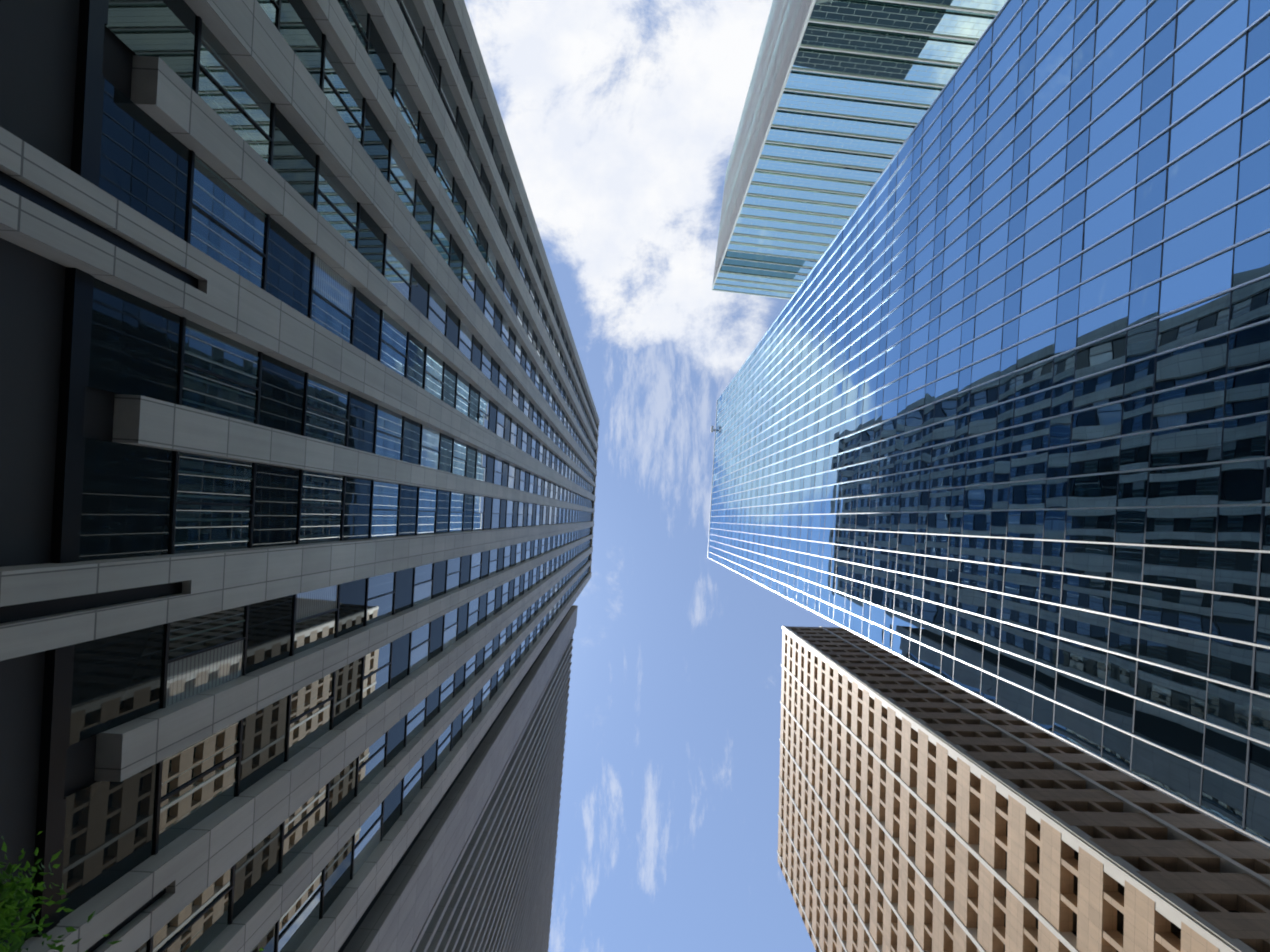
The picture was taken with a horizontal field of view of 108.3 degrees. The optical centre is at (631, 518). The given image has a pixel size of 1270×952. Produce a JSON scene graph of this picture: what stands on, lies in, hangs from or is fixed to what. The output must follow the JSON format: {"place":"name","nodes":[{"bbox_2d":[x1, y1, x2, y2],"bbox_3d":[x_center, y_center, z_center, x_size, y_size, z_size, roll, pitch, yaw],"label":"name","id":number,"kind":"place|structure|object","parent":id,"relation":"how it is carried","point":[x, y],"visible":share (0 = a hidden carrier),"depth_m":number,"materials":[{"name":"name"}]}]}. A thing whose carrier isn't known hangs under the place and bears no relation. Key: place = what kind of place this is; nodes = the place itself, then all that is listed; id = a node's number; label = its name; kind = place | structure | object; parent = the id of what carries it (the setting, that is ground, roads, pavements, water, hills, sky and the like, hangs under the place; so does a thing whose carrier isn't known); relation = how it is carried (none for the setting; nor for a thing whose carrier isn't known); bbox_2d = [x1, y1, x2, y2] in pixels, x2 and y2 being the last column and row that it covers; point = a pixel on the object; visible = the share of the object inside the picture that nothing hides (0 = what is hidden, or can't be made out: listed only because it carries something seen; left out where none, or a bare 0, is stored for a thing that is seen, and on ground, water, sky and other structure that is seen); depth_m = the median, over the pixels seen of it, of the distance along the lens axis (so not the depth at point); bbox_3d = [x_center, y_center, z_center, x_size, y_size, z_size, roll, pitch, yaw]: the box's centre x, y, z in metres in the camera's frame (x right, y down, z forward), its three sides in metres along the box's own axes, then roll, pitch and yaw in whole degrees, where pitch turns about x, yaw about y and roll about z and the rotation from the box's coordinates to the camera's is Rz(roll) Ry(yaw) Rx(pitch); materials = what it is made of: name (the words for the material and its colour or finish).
{"place":"outdoors","nodes":[
{"label":"outdoors","id":0,"kind":"place"},
{"bbox_2d":[0,0,599,951],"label":"building","id":1,"kind":"structure","parent":0,"point":[298,438],"depth_m":13.63,"materials":[{"name":"concrete"}]},
{"bbox_2d":[464,0,841,951],"label":"sky","id":2,"kind":"structure","parent":0,"point":[621,118],"materials":[{"name":"blue"}]},
{"bbox_2d":[707,0,1269,848],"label":"building","id":3,"kind":"structure","parent":0,"point":[993,416],"depth_m":26.61,"materials":[{"name":"blue glass"}]},
{"bbox_2d":[777,626,1269,951],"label":"building","id":4,"kind":"structure","parent":0,"point":[921,810],"depth_m":54.62,"materials":[{"name":"beige stone"}]},
{"bbox_3d":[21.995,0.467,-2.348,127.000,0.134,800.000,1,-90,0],"label":"pavement","id":5,"kind":"structure","parent":0,"visible":0},
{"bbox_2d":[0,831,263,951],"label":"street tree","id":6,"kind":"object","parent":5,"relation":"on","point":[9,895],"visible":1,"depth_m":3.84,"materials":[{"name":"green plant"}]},
{"bbox_2d":[338,605,577,951],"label":"building","id":7,"kind":"structure","parent":5,"relation":"on","point":[473,870],"depth_m":44.89,"materials":[{"name":"concrete"}]},
{"bbox_2d":[712,0,1006,299],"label":"building","id":8,"kind":"structure","parent":5,"relation":"on","point":[842,95],"depth_m":104.15,"materials":[{"name":"white"}]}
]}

